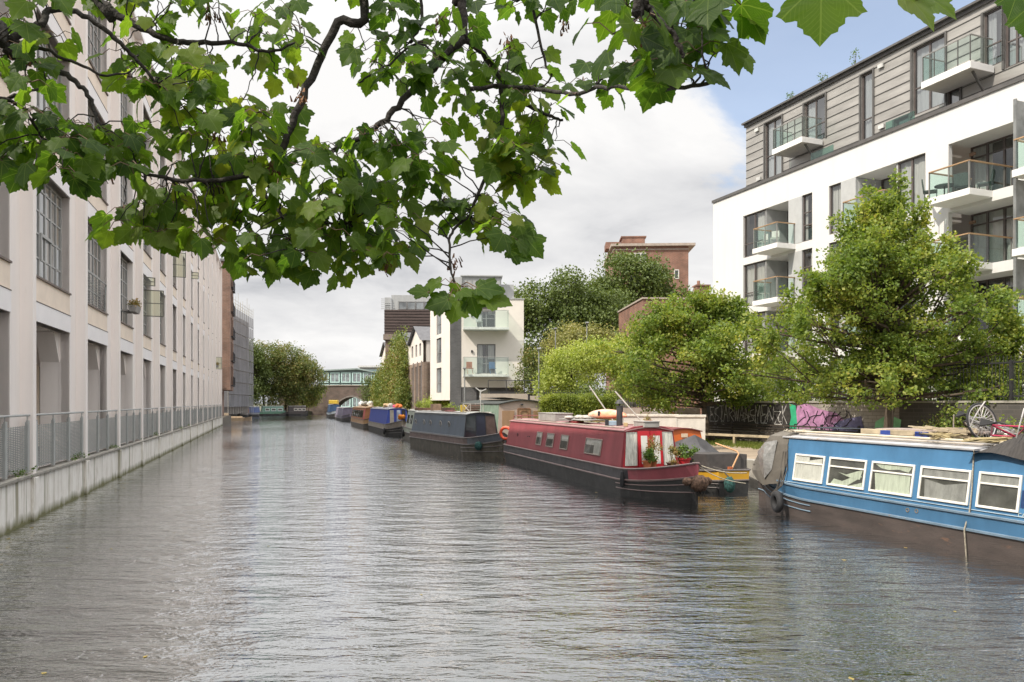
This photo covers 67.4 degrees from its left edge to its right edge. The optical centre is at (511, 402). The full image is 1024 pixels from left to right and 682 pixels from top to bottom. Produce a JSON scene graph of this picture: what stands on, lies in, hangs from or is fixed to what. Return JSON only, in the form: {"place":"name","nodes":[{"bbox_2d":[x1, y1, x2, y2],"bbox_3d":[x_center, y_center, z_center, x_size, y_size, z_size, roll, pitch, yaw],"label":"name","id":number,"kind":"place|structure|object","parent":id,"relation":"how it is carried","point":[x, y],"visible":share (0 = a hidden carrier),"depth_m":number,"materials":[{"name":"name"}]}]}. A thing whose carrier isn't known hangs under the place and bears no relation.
{"place":"outdoors","nodes":[
{"label":"outdoors","id":0,"kind":"place"},
{"bbox_2d":[223,415,230,424],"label":"ground","id":1,"kind":"structure","parent":0,"point":[226,419],"depth_m":99.81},
{"bbox_2d":[0,0,221,479],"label":"warehouse building","id":2,"kind":"structure","parent":1,"relation":"on","point":[88,365],"depth_m":25.65,"materials":[{"name":"white paint"}]},
{"bbox_2d":[36,184,61,287],"bbox_3d":[-12.388,-4.505,19.999,0.239,2.770,4.410,0,0,-18],"label":"window","id":3,"kind":"structure","parent":2,"relation":"in","point":[49,204],"depth_m":21.03,"materials":[{"name":"glass"}]},
{"bbox_2d":[36,28,61,119],"bbox_3d":[-12.402,-8.405,19.995,0.209,2.770,4.410,0,0,-18],"label":"window","id":4,"kind":"structure","parent":2,"relation":"in","point":[41,104],"depth_m":20.55,"materials":[{"name":"glass"}]},
{"bbox_2d":[88,224,100,309],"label":"window","id":5,"kind":"structure","parent":2,"relation":"in","point":[94,250],"depth_m":26.44,"materials":[{"name":"glass"}]},
{"bbox_2d":[88,11,100,78],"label":"window","id":6,"kind":"structure","parent":2,"relation":"in","point":[94,33],"depth_m":26.44,"materials":[{"name":"glass"}]},
{"bbox_2d":[121,257,126,323],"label":"window","id":7,"kind":"structure","parent":2,"relation":"in","point":[123,263],"depth_m":31.71,"materials":[{"name":"glass"}]},
{"bbox_2d":[121,76,126,119],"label":"window","id":8,"kind":"structure","parent":2,"relation":"in","point":[123,96],"depth_m":31.71,"materials":[{"name":"glass"}]},
{"bbox_2d":[122,298,141,313],"bbox_3d":[-15.534,-3.983,31.604,0.736,0.625,1.432,0,0,-18],"label":"window planter","id":9,"kind":"object","parent":2,"relation":"on","point":[134,307],"visible":1,"depth_m":31.21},
{"bbox_2d":[143,278,146,334],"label":"window","id":10,"kind":"structure","parent":2,"relation":"in","point":[144,282],"depth_m":37.16,"materials":[{"name":"glass"}]},
{"bbox_2d":[0,416,222,535],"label":"retaining wall","id":11,"kind":"structure","parent":1,"relation":"on","point":[25,498],"depth_m":21.82,"materials":[{"name":"concrete"}]},
{"bbox_2d":[219,258,234,415],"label":"brick apartment building","id":12,"kind":"structure","parent":1,"relation":"on","point":[228,330],"depth_m":97.39,"materials":[{"name":"brown brick"}]},
{"bbox_2d":[224,297,253,413],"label":"scaffolded building","id":13,"kind":"structure","parent":1,"relation":"on","point":[237,400],"depth_m":129.63,"materials":[{"name":"metal"}]},
{"bbox_2d":[249,338,276,404],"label":"tall tree","id":14,"kind":"object","parent":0,"point":[260,361],"visible":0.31,"depth_m":151.51,"materials":[{"name":"green plant"}]},
{"bbox_2d":[254,404,311,414],"bbox_3d":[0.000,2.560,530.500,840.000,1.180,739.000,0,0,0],"label":"ground","id":15,"kind":"structure","parent":0,"point":[309,412],"depth_m":221.51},
{"bbox_2d":[249,339,297,407],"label":"tall tree","id":16,"kind":"object","parent":15,"relation":"on","point":[277,361],"visible":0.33,"depth_m":154.71,"materials":[{"name":"green plant"}]},
{"bbox_2d":[258,340,321,411],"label":"tall tree","id":17,"kind":"object","parent":15,"relation":"on","point":[297,367],"visible":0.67,"depth_m":157.06,"materials":[{"name":"green plant"}]},
{"bbox_2d":[281,352,330,408],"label":"tall tree","id":18,"kind":"object","parent":15,"relation":"on","point":[319,388],"visible":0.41,"depth_m":161.03,"materials":[{"name":"green plant"}]},
{"bbox_2d":[281,385,371,413],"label":"canal bridge","id":19,"kind":"structure","parent":15,"relation":"on","point":[342,394],"depth_m":171.50,"materials":[{"name":"brick"}]},
{"bbox_2d":[316,368,379,406],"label":"glass office building","id":20,"kind":"structure","parent":15,"relation":"on","point":[352,376],"depth_m":231.78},
{"bbox_2d":[0,414,1023,681],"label":"water","id":21,"kind":"structure","parent":0,"point":[236,558],"depth_m":11.64,"materials":[{"name":"grey liquid"}]},
{"bbox_2d":[259,406,284,415],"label":"narrowboat","id":22,"kind":"object","parent":21,"relation":"on","point":[272,410],"visible":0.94,"depth_m":152.66,"materials":[{"name":"green metal"}]},
{"bbox_2d":[285,406,307,415],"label":"narrowboat","id":23,"kind":"object","parent":21,"relation":"on","point":[297,411],"visible":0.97,"depth_m":156.16,"materials":[{"name":"grey metal"}]},
{"bbox_2d":[335,407,352,421],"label":"violet grey narrowboat","id":24,"kind":"object","parent":21,"relation":"on","point":[343,414],"visible":0.74,"depth_m":109.16},
{"bbox_2d":[351,406,371,429],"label":"orange brown narrowboat","id":25,"kind":"object","parent":21,"relation":"on","point":[360,417],"visible":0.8,"depth_m":80.73,"materials":[{"name":"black metal"}]},
{"bbox_2d":[368,407,406,436],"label":"royal blue narrowboat","id":26,"kind":"object","parent":21,"relation":"on","point":[379,417],"visible":0.67,"depth_m":62.89,"materials":[{"name":"metal"}]},
{"bbox_2d":[402,409,420,441],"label":"pale green narrowboat","id":27,"kind":"object","parent":21,"relation":"on","point":[407,427],"visible":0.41,"depth_m":54.24,"materials":[{"name":"green paint"}]},
{"bbox_2d":[409,410,507,459],"bbox_3d":[-2.988,1.794,42.328,2.172,2.611,12.685,0,0,-24],"label":"slate blue narrowboat","id":28,"kind":"object","parent":21,"relation":"on","point":[456,433],"visible":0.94,"depth_m":39.62,"materials":[{"name":"paint"}]},
{"bbox_2d":[459,400,541,441],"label":"beige houseboat","id":29,"kind":"object","parent":21,"relation":"on","point":[504,411],"visible":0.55,"depth_m":42.11,"materials":[{"name":"paint"}]},
{"bbox_2d":[503,399,701,505],"bbox_3d":[2.649,1.505,28.560,2.172,3.190,17.007,0,0,-16],"label":"red narrowboat","id":30,"kind":"object","parent":21,"relation":"on","point":[599,455],"visible":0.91,"depth_m":24.46,"materials":[{"name":"paint"}]},
{"bbox_2d":[538,412,572,420],"bbox_3d":[1.777,0.600,31.700,0.790,0.320,2.240,0,0,-16],"label":"roof box","id":31,"kind":"object","parent":30,"relation":"on","point":[550,416],"visible":0.94,"depth_m":30.84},
{"bbox_2d":[584,438,602,455],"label":"window","id":32,"kind":"structure","parent":30,"relation":"in","point":[593,446],"depth_m":25.27,"materials":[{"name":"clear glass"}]},
{"bbox_2d":[588,409,626,418],"bbox_3d":[3.286,0.409,26.635,0.752,0.338,2.300,0,0,-28],"label":"kayak","id":33,"kind":"object","parent":30,"relation":"on","point":[606,413],"visible":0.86,"depth_m":26.28,"materials":[{"name":"white plastic"}]},
{"bbox_2d":[637,431,649,466],"bbox_3d":[3.970,1.410,23.052,0.390,1.080,0.152,0,0,-16],"label":"door","id":34,"kind":"structure","parent":30,"relation":"in","point":[643,436],"depth_m":23.03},
{"bbox_2d":[633,420,659,426],"bbox_3d":[4.113,0.665,23.492,0.540,0.190,0.790,0,0,-16],"label":"roof box","id":35,"kind":"object","parent":30,"relation":"on","point":[643,423],"visible":0.93,"depth_m":23.16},
{"bbox_2d":[641,447,658,467],"bbox_3d":[3.962,1.594,22.368,0.484,0.612,0.678,0,0,31],"label":"plant pot","id":36,"kind":"object","parent":30,"relation":"on","point":[648,454],"visible":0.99,"depth_m":22.20,"materials":[{"name":"ceramic"}]},
{"bbox_2d":[642,434,660,466],"bbox_3d":[4.126,1.442,22.784,0.528,1.017,0.610,0,0,-37],"label":"plant pot","id":37,"kind":"object","parent":30,"relation":"on","point":[653,446],"visible":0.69,"depth_m":22.69,"materials":[{"name":"ceramic"}]},
{"bbox_2d":[650,431,663,466],"bbox_3d":[4.365,1.410,23.162,0.390,1.080,0.152,0,0,-16],"label":"door","id":38,"kind":"structure","parent":30,"relation":"in","point":[658,433],"depth_m":23.16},
{"bbox_2d":[658,444,681,465],"bbox_3d":[4.652,1.538,22.176,0.773,0.700,0.631,0,0,-20],"label":"plant pot","id":39,"kind":"object","parent":30,"relation":"on","point":[672,462],"visible":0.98,"depth_m":22.10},
{"bbox_2d":[668,443,699,463],"bbox_3d":[4.963,1.519,22.149,0.906,0.702,0.676,0,0,0],"label":"plant pot","id":40,"kind":"object","parent":30,"relation":"on","point":[684,458],"visible":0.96,"depth_m":22.13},
{"bbox_2d":[682,475,711,503],"bbox_3d":[4.943,2.306,20.294,0.882,0.776,0.436,0,0,-16],"label":"rope fender","id":41,"kind":"object","parent":30,"relation":"hanging from","point":[698,483],"visible":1,"depth_m":20.19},
{"bbox_2d":[600,422,750,493],"bbox_3d":[5.170,1.988,28.884,1.970,2.225,12.121,0,0,-14],"label":"yellow workboat","id":42,"kind":"object","parent":21,"relation":"on","point":[707,454],"visible":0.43,"depth_m":23.40,"materials":[{"name":"paint"}]},
{"bbox_2d":[713,466,734,492],"bbox_3d":[6.307,2.313,22.860,0.651,0.758,0.295,0,0,21],"label":"net fender","id":43,"kind":"object","parent":42,"relation":"hanging from","point":[729,486],"visible":0.98,"depth_m":22.72,"materials":[{"name":"plastic"}]},
{"bbox_2d":[752,429,1023,565],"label":"blue narrowboat","id":44,"kind":"object","parent":21,"relation":"on","point":[966,498],"visible":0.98,"depth_m":15.33,"materials":[{"name":"paint"}]},
{"bbox_2d":[770,476,783,512],"bbox_3d":[6.526,2.273,18.902,0.175,0.894,0.541,0,0,-4],"label":"tyre fender","id":45,"kind":"object","parent":44,"relation":"hanging from","point":[777,502],"visible":1,"depth_m":18.77,"materials":[{"name":"rubber"}]},
{"bbox_2d":[792,453,825,483],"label":"window","id":46,"kind":"structure","parent":44,"relation":"in","point":[807,468],"depth_m":18.16,"materials":[{"name":"white glass"}]},
{"bbox_2d":[826,457,867,489],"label":"window","id":47,"kind":"structure","parent":44,"relation":"in","point":[842,472],"depth_m":16.98,"materials":[{"name":"white glass"}]},
{"bbox_2d":[868,461,915,496],"bbox_3d":[7.790,1.567,15.775,0.134,0.643,1.137,0,0,-18],"label":"window","id":48,"kind":"structure","parent":44,"relation":"in","point":[885,477],"depth_m":15.75,"materials":[{"name":"white glass"}]},
{"bbox_2d":[791,430,1003,443],"bbox_3d":[9.119,0.725,12.694,0.055,0.065,13.700,0,0,-18],"label":"boat pole","id":49,"kind":"object","parent":44,"relation":"on","point":[892,436],"visible":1,"depth_m":16.16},
{"bbox_2d":[861,428,937,436],"bbox_3d":[8.312,0.655,16.529,0.120,0.110,2.000,0,0,-20],"label":"pole box","id":50,"kind":"object","parent":44,"relation":"on","point":[892,432],"visible":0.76,"depth_m":16.52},
{"bbox_2d":[875,428,1009,433],"bbox_3d":[8.934,0.600,16.060,0.700,0.040,2.600,0,0,-24],"label":"plywood sheet","id":51,"kind":"object","parent":44,"relation":"on","point":[983,432],"visible":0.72,"depth_m":16.25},
{"bbox_2d":[917,466,971,505],"bbox_3d":[8.179,1.567,14.554,0.134,0.643,1.141,0,0,-18],"label":"window","id":52,"kind":"structure","parent":44,"relation":"in","point":[948,485],"depth_m":14.53,"materials":[{"name":"clear glass"}]},
{"bbox_2d":[908,425,984,438],"bbox_3d":[8.837,0.605,15.611,0.926,0.252,1.789,0,0,-18],"label":"firewood pile","id":53,"kind":"object","parent":44,"relation":"on","point":[954,431],"visible":0.6,"depth_m":15.32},
{"bbox_2d":[961,436,1013,442],"bbox_3d":[8.718,0.674,13.900,1.207,0.116,0.327,0,0,0],"label":"rope coil","id":54,"kind":"object","parent":44,"relation":"on","point":[990,439],"visible":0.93,"depth_m":13.80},
{"bbox_2d":[955,401,1023,435],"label":"bicycle","id":55,"kind":"object","parent":44,"relation":"on","point":[975,423],"visible":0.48,"depth_m":14.55,"materials":[{"name":"metal"}]},
{"bbox_2d":[966,403,1023,437],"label":"bicycle","id":56,"kind":"object","parent":44,"relation":"on","point":[984,422],"visible":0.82,"depth_m":14.45,"materials":[{"name":"metal"}]},
{"bbox_2d":[975,471,1022,512],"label":"window","id":57,"kind":"structure","parent":44,"relation":"in","point":[995,491],"depth_m":13.45,"materials":[{"name":"grey glass"}]},
{"bbox_2d":[135,0,974,403],"label":"sky","id":58,"kind":"structure","parent":0,"point":[656,174],"materials":[{"name":"white"}]},
{"bbox_2d":[710,444,759,458],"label":"towpath","id":59,"kind":"structure","parent":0,"point":[750,452],"depth_m":30.96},
{"bbox_2d":[355,375,373,401],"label":"bush","id":60,"kind":"object","parent":59,"relation":"on","point":[364,390],"visible":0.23,"depth_m":165.17,"materials":[{"name":"green plant"}]},
{"bbox_2d":[381,295,430,378],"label":"brown clad building","id":61,"kind":"structure","parent":59,"relation":"on","point":[401,311],"depth_m":84.48,"materials":[{"name":"wood"}]},
{"bbox_2d":[379,326,445,408],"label":"old brick works","id":62,"kind":"structure","parent":59,"relation":"on","point":[418,343],"depth_m":69.51,"materials":[{"name":"paint"}]},
{"bbox_2d":[368,325,412,414],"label":"ivy","id":63,"kind":"object","parent":62,"relation":"attached to","point":[392,389],"visible":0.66,"depth_m":76.56,"materials":[{"name":"green plant"}]},
{"bbox_2d":[416,392,449,407],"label":"bush","id":64,"kind":"object","parent":59,"relation":"on","point":[442,403],"visible":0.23,"depth_m":64.75,"materials":[{"name":"green plant"}]},
{"bbox_2d":[430,275,524,410],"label":"white canal house","id":65,"kind":"structure","parent":59,"relation":"on","point":[497,338],"depth_m":58.30,"materials":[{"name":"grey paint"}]},
{"bbox_2d":[477,344,494,373],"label":"window","id":66,"kind":"structure","parent":65,"relation":"in","point":[485,352],"depth_m":58.44,"materials":[{"name":"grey glass"}]},
{"bbox_2d":[477,312,494,326],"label":"window","id":67,"kind":"structure","parent":65,"relation":"in","point":[488,318],"depth_m":58.63,"materials":[{"name":"grey glass"}]},
{"bbox_2d":[506,344,545,395],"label":"tall shrub","id":68,"kind":"object","parent":59,"relation":"on","point":[531,355],"visible":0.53,"depth_m":55.79,"materials":[{"name":"green plant"}]},
{"bbox_2d":[479,394,649,406],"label":"concrete ramp","id":69,"kind":"structure","parent":59,"relation":"on","point":[521,396],"depth_m":54.50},
{"bbox_2d":[488,380,670,406],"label":"ramp railing","id":70,"kind":"object","parent":69,"relation":"on","point":[506,392],"visible":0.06,"depth_m":54.78,"materials":[{"name":"black metal"}]},
{"bbox_2d":[503,264,636,385],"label":"tall tree","id":71,"kind":"object","parent":59,"relation":"on","point":[554,307],"visible":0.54,"depth_m":81.16,"materials":[{"name":"green plant"}]},
{"bbox_2d":[524,319,622,388],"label":"olive tree","id":72,"kind":"object","parent":59,"relation":"on","point":[575,333],"visible":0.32,"depth_m":68.19,"materials":[{"name":"green plant"}]},
{"bbox_2d":[528,334,624,398],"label":"willow","id":73,"kind":"object","parent":59,"relation":"on","point":[579,354],"visible":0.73,"depth_m":49.84,"materials":[{"name":"green plant"}]},
{"bbox_2d":[535,389,618,421],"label":"clipped hedge","id":74,"kind":"object","parent":59,"relation":"on","point":[582,404],"visible":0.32,"depth_m":41.30,"materials":[{"name":"green plant"}]},
{"bbox_2d":[570,380,627,404],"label":"tall shrub","id":75,"kind":"object","parent":59,"relation":"on","point":[589,391],"visible":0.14,"depth_m":47.24,"materials":[{"name":"green plant"}]},
{"bbox_2d":[591,330,659,407],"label":"willow","id":76,"kind":"object","parent":59,"relation":"on","point":[617,347],"visible":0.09,"depth_m":51.57,"materials":[{"name":"green plant"}]},
{"bbox_2d":[571,243,691,373],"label":"tall tree","id":77,"kind":"object","parent":59,"relation":"on","point":[650,278],"visible":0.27,"depth_m":87.64,"materials":[{"name":"green plant"}]},
{"bbox_2d":[623,414,647,423],"bbox_3d":[5.445,1.240,33.682,1.180,1.420,1.300,0,0,14],"label":"storage locker","id":78,"kind":"object","parent":59,"relation":"on","point":[630,418],"visible":0.11,"depth_m":33.12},
{"bbox_2d":[603,236,695,408],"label":"tall brick flats","id":79,"kind":"structure","parent":59,"relation":"on","point":[676,254],"depth_m":107.59,"materials":[{"name":"brick"}]},
{"bbox_2d":[623,408,699,414],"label":"painted garden wall","id":80,"kind":"structure","parent":59,"relation":"on","point":[691,411],"depth_m":40.48,"materials":[{"name":"white paint"}]},
{"bbox_2d":[648,414,678,426],"bbox_3d":[6.570,1.240,33.282,1.230,1.420,1.300,0,0,14],"label":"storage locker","id":81,"kind":"object","parent":59,"relation":"on","point":[667,419],"visible":0.29,"depth_m":32.68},
{"bbox_2d":[618,281,710,414],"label":"brick flats","id":82,"kind":"structure","parent":59,"relation":"on","point":[625,315],"depth_m":66.89,"materials":[{"name":"brick"}]},
{"bbox_2d":[675,415,705,439],"bbox_3d":[7.420,1.240,31.882,1.230,1.420,1.300,0,0,14],"label":"storage locker","id":83,"kind":"object","parent":59,"relation":"on","point":[697,422],"visible":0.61,"depth_m":31.27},
{"bbox_2d":[591,281,789,440],"bbox_3d":[8.388,-1.757,36.429,8.109,7.779,8.439,0,0,45],"label":"field maple","id":84,"kind":"object","parent":59,"relation":"on","point":[665,325],"visible":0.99,"depth_m":35.71,"materials":[{"name":"green plant"}]},
{"bbox_2d":[747,458,758,487],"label":"canal edge","id":85,"kind":"object","parent":59,"relation":"on","point":[753,481],"depth_m":24.93,"materials":[{"name":"stone"}]},
{"bbox_2d":[700,401,1023,441],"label":"boundary wall","id":86,"kind":"structure","parent":59,"relation":"on","point":[813,413],"depth_m":31.18,"materials":[{"name":"paint"}]},
{"bbox_2d":[801,356,1023,400],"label":"black railings","id":87,"kind":"object","parent":86,"relation":"on","point":[1011,395],"visible":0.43,"depth_m":25.32,"materials":[{"name":"metal"}]},
{"bbox_2d":[712,0,1023,400],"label":"white apartment block","id":88,"kind":"structure","parent":59,"relation":"on","point":[943,102],"depth_m":36.87,"materials":[{"name":"paint"}]},
{"bbox_2d":[745,311,765,355],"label":"window","id":89,"kind":"structure","parent":88,"relation":"in","point":[747,344],"depth_m":45.02,"materials":[{"name":"clear glass"}]},
{"bbox_2d":[745,260,765,306],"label":"window","id":90,"kind":"structure","parent":88,"relation":"in","point":[754,271],"depth_m":44.81,"materials":[{"name":"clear glass"}]},
{"bbox_2d":[745,210,765,257],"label":"window","id":91,"kind":"structure","parent":88,"relation":"in","point":[758,220],"depth_m":44.55,"materials":[{"name":"grey glass"}]},
{"bbox_2d":[766,117,780,178],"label":"window","id":92,"kind":"structure","parent":88,"relation":"in","point":[773,163],"depth_m":45.56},
{"bbox_2d":[803,248,811,295],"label":"window","id":93,"kind":"structure","parent":88,"relation":"in","point":[809,252],"depth_m":40.86,"materials":[{"name":"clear glass"}]},
{"bbox_2d":[803,193,811,241],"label":"window","id":94,"kind":"structure","parent":88,"relation":"in","point":[808,212],"depth_m":40.82,"materials":[{"name":"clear glass"}]},
{"bbox_2d":[806,95,824,138],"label":"window","id":95,"kind":"structure","parent":88,"relation":"in","point":[815,128],"depth_m":42.29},
{"bbox_2d":[830,183,840,234],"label":"window","id":96,"kind":"structure","parent":88,"relation":"in","point":[836,189],"depth_m":38.98,"materials":[{"name":"clear glass"}]},
{"bbox_2d":[862,71,871,139],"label":"window","id":97,"kind":"structure","parent":88,"relation":"in","point":[867,78],"depth_m":38.94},
{"bbox_2d":[898,154,924,212],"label":"window","id":98,"kind":"structure","parent":88,"relation":"in","point":[915,166],"depth_m":34.52,"materials":[{"name":"clear glass"}]},
{"bbox_2d":[914,35,943,115],"bbox_3d":[19.411,-15.025,35.443,0.350,3.130,1.710,0,0,-21],"label":"window","id":99,"kind":"structure","parent":88,"relation":"in","point":[924,100],"depth_m":35.70,"materials":[{"name":"glass"}]},
{"bbox_2d":[953,171,971,190],"bbox_3d":[18.648,-8.960,31.754,0.600,0.921,0.540,0,0,-41],"label":"garden chair","id":100,"kind":"object","parent":88,"relation":"on","point":[960,180],"visible":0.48,"depth_m":31.61,"materials":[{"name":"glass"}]},
{"bbox_2d":[985,7,1000,65],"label":"window","id":101,"kind":"structure","parent":88,"relation":"in","point":[993,18],"depth_m":32.70,"materials":[{"name":"glass"}]},
{"bbox_2d":[971,276,1017,333],"bbox_3d":[20.517,-3.940,31.833,0.350,2.480,2.999,0,0,-21],"label":"window","id":102,"kind":"structure","parent":88,"relation":"in","point":[1008,280],"depth_m":32.45,"materials":[{"name":"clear glass"}]},
{"bbox_2d":[971,205,1017,262],"bbox_3d":[20.517,-6.840,31.833,0.350,2.480,2.999,0,0,-21],"label":"window","id":103,"kind":"structure","parent":88,"relation":"in","point":[999,221],"depth_m":32.39,"materials":[{"name":"clear glass"}]},
{"bbox_2d":[971,134,1017,190],"bbox_3d":[20.517,-9.740,31.833,0.350,2.480,2.999,0,0,-21],"label":"window","id":104,"kind":"structure","parent":88,"relation":"in","point":[1001,152],"depth_m":32.44,"materials":[{"name":"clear glass"}]},
{"bbox_2d":[1006,17,1023,67],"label":"window","id":105,"kind":"structure","parent":88,"relation":"in","point":[1014,41],"depth_m":31.82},
{"bbox_2d":[717,347,1023,400],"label":"garden shrubbery","id":106,"kind":"object","parent":59,"relation":"on","point":[843,390],"visible":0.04,"depth_m":35.35,"materials":[{"name":"green plant"}]},
{"bbox_2d":[930,313,1023,438],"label":"tree","id":107,"kind":"object","parent":59,"relation":"on","point":[960,420],"visible":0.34,"depth_m":25.55,"materials":[{"name":"green plant"}]},
{"label":"verge","id":108,"kind":"structure","parent":0,"visible":0},
{"bbox_2d":[705,437,763,448],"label":"grass","id":109,"kind":"structure","parent":108,"relation":"on","point":[746,444],"depth_m":34.57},
{"bbox_2d":[705,433,768,442],"bbox_3d":[12.525,1.745,30.704,0.120,0.610,14.500,0,0,-34],"label":"knee rail","id":110,"kind":"object","parent":108,"relation":"on","point":[734,436],"visible":0.06,"depth_m":34.39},
{"bbox_2d":[705,420,902,442],"bbox_3d":[12.458,1.490,32.717,0.100,1.120,14.300,0,0,-20],"label":"slatted screen","id":111,"kind":"object","parent":108,"relation":"on","point":[788,425],"visible":0.27,"depth_m":35.60,"materials":[{"name":"black wood"}]},
{"bbox_2d":[714,167,1023,427],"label":"field maple","id":112,"kind":"object","parent":108,"relation":"on","point":[851,287],"visible":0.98,"depth_m":26.40,"materials":[{"name":"green plant"}]},
{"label":"near bank","id":113,"kind":"structure","parent":0,"visible":0},
{"bbox_2d":[0,0,1023,323],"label":"sycamore tree","id":114,"kind":"object","parent":113,"relation":"on","point":[668,52],"visible":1,"depth_m":2.95,"materials":[{"name":"green plant"}]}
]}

